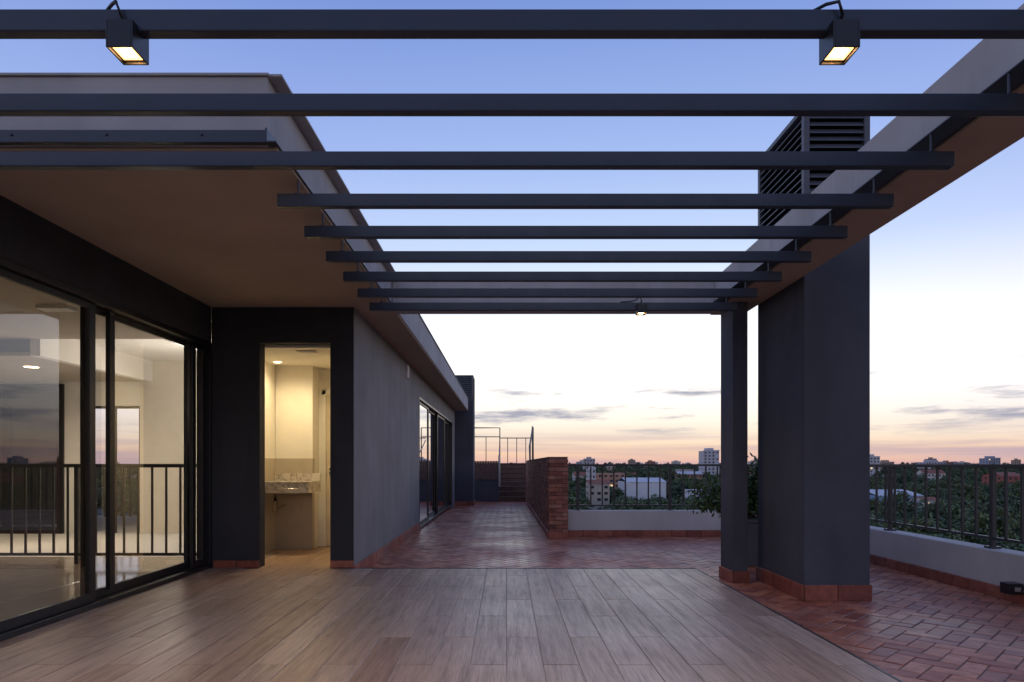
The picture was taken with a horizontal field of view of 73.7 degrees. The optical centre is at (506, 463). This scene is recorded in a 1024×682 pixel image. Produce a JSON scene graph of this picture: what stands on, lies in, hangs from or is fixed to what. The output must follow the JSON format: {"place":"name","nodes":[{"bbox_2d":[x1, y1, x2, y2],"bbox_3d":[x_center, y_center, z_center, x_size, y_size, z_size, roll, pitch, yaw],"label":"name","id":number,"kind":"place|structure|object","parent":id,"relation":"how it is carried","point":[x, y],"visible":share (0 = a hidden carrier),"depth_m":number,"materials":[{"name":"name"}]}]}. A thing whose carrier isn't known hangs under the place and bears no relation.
{"place":"outdoors","nodes":[
{"label":"outdoors","id":0,"kind":"place"},
{"bbox_2d":[0,277,196,391],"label":"interior ceiling","id":1,"kind":"structure","parent":0,"point":[54,352],"depth_m":8.50,"materials":[{"name":"white paint"}]},
{"bbox_2d":[35,305,76,311],"bbox_3d":[-4.300,-1.485,6.525,0.300,0.030,0.150,0,0,0],"label":"ceiling light","id":2,"kind":"object","parent":1,"relation":"attached to","point":[56,308],"visible":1,"depth_m":6.46,"materials":[{"name":"white paint"}]},
{"bbox_2d":[0,516,280,662],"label":"interior floor","id":3,"kind":"structure","parent":0,"point":[28,583],"depth_m":7.48,"materials":[{"name":"tile"}]},
{"bbox_2d":[0,464,196,563],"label":"stairwell railing","id":4,"kind":"object","parent":3,"relation":"on","point":[76,553],"visible":0.72,"depth_m":7.51,"materials":[{"name":"metal"}]},
{"bbox_2d":[0,257,211,641],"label":"frame","id":5,"kind":"object","parent":3,"relation":"on","point":[91,596],"visible":1,"depth_m":5.49,"materials":[{"name":"black metal"}]},
{"bbox_2d":[0,195,210,342],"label":"lintel wall","id":6,"kind":"structure","parent":5,"relation":"on","point":[34,241],"depth_m":5.15,"materials":[{"name":"grey paint"}]},
{"bbox_2d":[106,311,114,588],"bbox_3d":[-3.183,-0.110,5.485,0.035,2.220,0.070,0,0,0],"label":"door stile","id":7,"kind":"object","parent":5,"relation":"attached to","point":[110,449],"depth_m":5.46,"materials":[{"name":"black metal"}]},
{"bbox_2d":[0,309,211,532],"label":"interior walls","id":8,"kind":"structure","parent":3,"relation":"on","point":[159,399],"depth_m":10.80,"materials":[{"name":"white paint"}]},
{"bbox_2d":[0,384,139,533],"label":"interior window frame","id":9,"kind":"object","parent":8,"relation":"in","point":[6,389],"visible":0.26,"depth_m":10.76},
{"bbox_2d":[0,77,467,409],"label":"roof slab","id":10,"kind":"structure","parent":8,"relation":"on","point":[286,133],"depth_m":3.60,"materials":[{"name":"grey concrete"}]},
{"bbox_2d":[0,147,467,410],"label":"ceiling soffit","id":11,"kind":"structure","parent":10,"relation":"attached to","point":[223,238],"depth_m":4.89,"materials":[{"name":"paint"}]},
{"bbox_2d":[0,73,468,398],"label":"roof flashing","id":12,"kind":"object","parent":10,"relation":"attached to","point":[279,83],"visible":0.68,"depth_m":3.72,"materials":[{"name":"grey metal"}]},
{"bbox_2d":[212,307,353,568],"bbox_3d":[-2.376,-0.272,7.329,1.508,2.783,0.157,0,0,0],"label":"door wall","id":13,"kind":"structure","parent":3,"relation":"on","point":[242,337],"depth_m":7.25,"materials":[{"name":"grey paint"}]},
{"bbox_2d":[213,560,353,567],"bbox_3d":[-2.365,1.062,7.239,1.490,0.075,0.022,0,0,0],"label":"wall skirting","id":14,"kind":"object","parent":13,"relation":"attached to","point":[255,564],"depth_m":7.23,"materials":[{"name":"ceramic"}]},
{"bbox_2d":[97,474,571,515],"bbox_3d":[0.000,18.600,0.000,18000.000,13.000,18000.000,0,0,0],"label":"ground","id":15,"kind":"structure","parent":0,"point":[99,512],"depth_m":326.41,"materials":[{"name":"green plant"}]},
{"bbox_2d":[97,461,1023,551],"bbox_3d":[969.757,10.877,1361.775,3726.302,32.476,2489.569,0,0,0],"label":"distant trees","id":16,"kind":"object","parent":15,"relation":"on","point":[1013,510],"visible":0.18,"depth_m":295.88,"materials":[{"name":"green plant"}]},
{"bbox_2d":[586,466,595,479],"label":"apartment block","id":17,"kind":"structure","parent":15,"relation":"on","point":[593,473],"depth_m":380.00,"materials":[{"name":"paint"}]},
{"bbox_2d":[585,480,609,509],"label":"building","id":18,"kind":"structure","parent":15,"relation":"on","point":[596,492],"depth_m":330.00,"materials":[{"name":"paint"}]},
{"bbox_2d":[596,473,624,488],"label":"apartment block","id":19,"kind":"structure","parent":15,"relation":"on","point":[609,476],"depth_m":420.00,"materials":[{"name":"paint"}]},
{"bbox_2d":[617,478,665,499],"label":"warehouse","id":20,"kind":"structure","parent":15,"relation":"on","point":[642,487],"depth_m":370.00,"materials":[{"name":"paint"}]},
{"bbox_2d":[675,469,693,471],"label":"apartment block","id":21,"kind":"structure","parent":15,"relation":"on","point":[684,470],"depth_m":564.02,"materials":[{"name":"paint"}]},
{"bbox_2d":[685,489,704,498],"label":"warehouse","id":22,"kind":"structure","parent":15,"relation":"on","point":[687,494],"depth_m":338.69,"materials":[{"name":"paint"}]},
{"bbox_2d":[699,448,719,475],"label":"apartment tower","id":23,"kind":"structure","parent":15,"relation":"on","point":[708,455],"depth_m":620.00,"materials":[{"name":"paint"}]},
{"bbox_2d":[510,457,1020,481],"bbox_3d":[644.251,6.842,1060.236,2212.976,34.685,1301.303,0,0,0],"label":"distant city buildings","id":24,"kind":"structure","parent":15,"relation":"on","point":[698,474],"depth_m":759.50,"materials":[{"name":"paint"}]},
{"bbox_2d":[870,454,879,474],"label":"apartment tower","id":25,"kind":"structure","parent":15,"relation":"on","point":[874,459],"depth_m":640.00,"materials":[{"name":"paint"}]},
{"bbox_2d":[870,489,923,500],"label":"warehouse","id":26,"kind":"structure","parent":15,"relation":"on","point":[880,492],"depth_m":305.84,"materials":[{"name":"paint"}]},
{"bbox_2d":[909,497,939,507],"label":"house","id":27,"kind":"structure","parent":15,"relation":"on","point":[931,499],"depth_m":287.49,"materials":[{"name":"paint"}]},
{"bbox_2d":[916,460,945,469],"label":"apartment tower","id":28,"kind":"structure","parent":15,"relation":"on","point":[930,462],"depth_m":763.00,"materials":[{"name":"paint"}]},
{"bbox_2d":[979,456,1000,468],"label":"apartment tower","id":29,"kind":"structure","parent":15,"relation":"on","point":[988,459],"depth_m":821.41,"materials":[{"name":"paint"}]},
{"bbox_2d":[981,472,1019,484],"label":"brick house","id":30,"kind":"structure","parent":15,"relation":"on","point":[1013,476],"depth_m":423.24,"materials":[{"name":"paint"}]},
{"bbox_2d":[0,569,899,681],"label":"wood tile floor","id":31,"kind":"structure","parent":0,"point":[461,625],"depth_m":4.43,"materials":[{"name":"wood"}]},
{"bbox_2d":[359,568,903,681],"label":"deck edge trim","id":32,"kind":"structure","parent":31,"relation":"on","point":[885,672],"depth_m":6.87,"materials":[{"name":"wood"}]},
{"bbox_2d":[0,0,1023,463],"label":"sky","id":33,"kind":"structure","parent":0,"point":[947,273],"materials":[{"name":"blue"}]},
{"bbox_2d":[370,501,1023,681],"bbox_3d":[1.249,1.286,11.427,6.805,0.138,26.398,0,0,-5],"label":"brick paving","id":34,"kind":"structure","parent":0,"point":[485,534],"depth_m":6.39,"materials":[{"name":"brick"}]},
{"bbox_2d":[258,345,329,568],"bbox_3d":[-2.400,-0.050,8.180,1.200,2.500,2.040,0,0,0],"label":"bathroom","id":35,"kind":"object","parent":34,"relation":"on","point":[297,456],"visible":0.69,"depth_m":8.80,"materials":[{"name":"beige tile"}]},
{"bbox_2d":[322,390,329,546],"bbox_3d":[-2.175,0.060,9.061,0.550,2.080,0.079,0,0,0],"label":"bathroom door","id":36,"kind":"structure","parent":35,"relation":"in","point":[325,393],"depth_m":9.07,"materials":[{"name":"beige paint"}]},
{"bbox_2d":[354,308,454,564],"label":"side wall","id":37,"kind":"structure","parent":34,"relation":"on","point":[387,392],"depth_m":9.07,"materials":[{"name":"grey paint"}]},
{"bbox_2d":[353,522,419,568],"bbox_3d":[-1.609,1.150,9.965,0.022,0.140,5.470,0,0,0],"label":"side wall skirting","id":38,"kind":"object","parent":37,"relation":"attached to","point":[373,558],"visible":0.93,"depth_m":9.10,"materials":[{"name":"ceramic"}]},
{"bbox_2d":[406,365,408,377],"bbox_3d":[-1.601,-1.500,11.080,0.035,0.200,0.160,0,0,0],"label":"wall vent cover","id":39,"kind":"object","parent":37,"relation":"attached to","point":[407,371],"depth_m":11.00,"materials":[{"name":"white paint"}]},
{"bbox_2d":[419,396,451,528],"bbox_3d":[-1.687,-0.018,16.550,0.146,2.477,7.700,0,0,0],"label":"frame","id":40,"kind":"object","parent":37,"relation":"in","point":[436,512],"visible":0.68,"depth_m":16.47,"materials":[{"name":"black metal"}]},
{"bbox_2d":[420,405,447,520],"bbox_3d":[-1.702,-0.024,16.550,0.050,2.264,7.438,0,0,0],"label":"glass","id":41,"kind":"object","parent":40,"relation":"attached to","point":[423,462],"visible":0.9,"depth_m":15.75,"materials":[{"name":"clear glass"}]},
{"bbox_2d":[455,375,474,505],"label":"chimney tower","id":42,"kind":"structure","parent":34,"relation":"on","point":[464,458],"depth_m":21.60,"materials":[{"name":"paint"}]},
{"bbox_2d":[475,426,533,501],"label":"wooden staircase","id":43,"kind":"structure","parent":34,"relation":"on","point":[496,481],"depth_m":24.26,"materials":[{"name":"brown wood"}]},
{"bbox_2d":[0,3,1023,582],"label":"pergola","id":44,"kind":"object","parent":34,"relation":"on","point":[960,117],"visible":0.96,"depth_m":3.45,"materials":[{"name":"grey paint"}]},
{"bbox_2d":[106,0,148,64],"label":"square spotlight","id":45,"kind":"object","parent":44,"relation":"attached to","point":[127,42],"visible":0.95,"depth_m":2.35,"materials":[{"name":"black metal"}]},
{"bbox_2d":[620,298,646,314],"bbox_3d":[1.243,-1.550,6.678,0.246,0.171,0.110,0,0,0],"label":"square spotlight","id":46,"kind":"object","parent":44,"relation":"attached to","point":[641,308],"visible":1,"depth_m":6.62,"materials":[{"name":"black metal"}]},
{"bbox_2d":[815,0,859,64],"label":"square spotlight","id":47,"kind":"object","parent":44,"relation":"attached to","point":[839,43],"visible":0.92,"depth_m":2.35,"materials":[{"name":"black metal"}]},
{"bbox_2d":[526,457,567,531],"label":"brick wall","id":48,"kind":"structure","parent":34,"relation":"on","point":[546,489],"depth_m":11.21,"materials":[{"name":"brick"}]},
{"bbox_2d":[527,502,544,531],"bbox_3d":[0.679,1.224,17.000,0.022,0.207,9.994,0,0,0],"label":"brick wall skirting","id":49,"kind":"object","parent":48,"relation":"attached to","point":[542,526],"visible":0.92,"depth_m":15.03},
{"bbox_2d":[544,528,567,537],"bbox_3d":[0.707,1.170,11.534,0.319,0.100,0.886,0,0,-22],"label":"brick wall skirting","id":50,"kind":"object","parent":48,"relation":"attached to","point":[556,534],"visible":1,"depth_m":11.18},
{"bbox_2d":[686,453,757,565],"bbox_3d":[3.003,0.447,8.395,1.634,1.545,1.690,0,0,0],"label":"potted plant","id":51,"kind":"object","parent":34,"relation":"on","point":[711,503],"visible":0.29,"depth_m":8.18,"materials":[{"name":"green plant"}]},
{"bbox_2d":[568,510,1023,585],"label":"parapet wall","id":52,"kind":"structure","parent":34,"relation":"on","point":[979,562],"depth_m":7.73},
{"bbox_2d":[568,464,756,509],"bbox_3d":[2.825,0.402,11.560,3.570,0.796,0.100,0,0,0],"label":"metal railing","id":53,"kind":"object","parent":52,"relation":"on","point":[669,505],"visible":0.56,"depth_m":11.54,"materials":[{"name":"metal"}]},
{"bbox_2d":[568,530,1023,604],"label":"parapet skirting","id":54,"kind":"object","parent":52,"relation":"attached to","point":[990,589],"visible":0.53,"depth_m":7.83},
{"bbox_2d":[870,464,1023,548],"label":"metal railing","id":55,"kind":"object","parent":52,"relation":"on","point":[992,537],"visible":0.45,"depth_m":7.07,"materials":[{"name":"metal"}]},
{"bbox_2d":[1000,582,1023,594],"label":"square spotlight","id":56,"kind":"object","parent":52,"relation":"attached to","point":[1012,588],"visible":1,"depth_m":5.83,"materials":[{"name":"black metal"}]},
{"bbox_2d":[756,116,871,600],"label":"chimney tower","id":57,"kind":"structure","parent":34,"relation":"on","point":[814,435],"depth_m":6.09,"materials":[{"name":"paint"}]}
]}

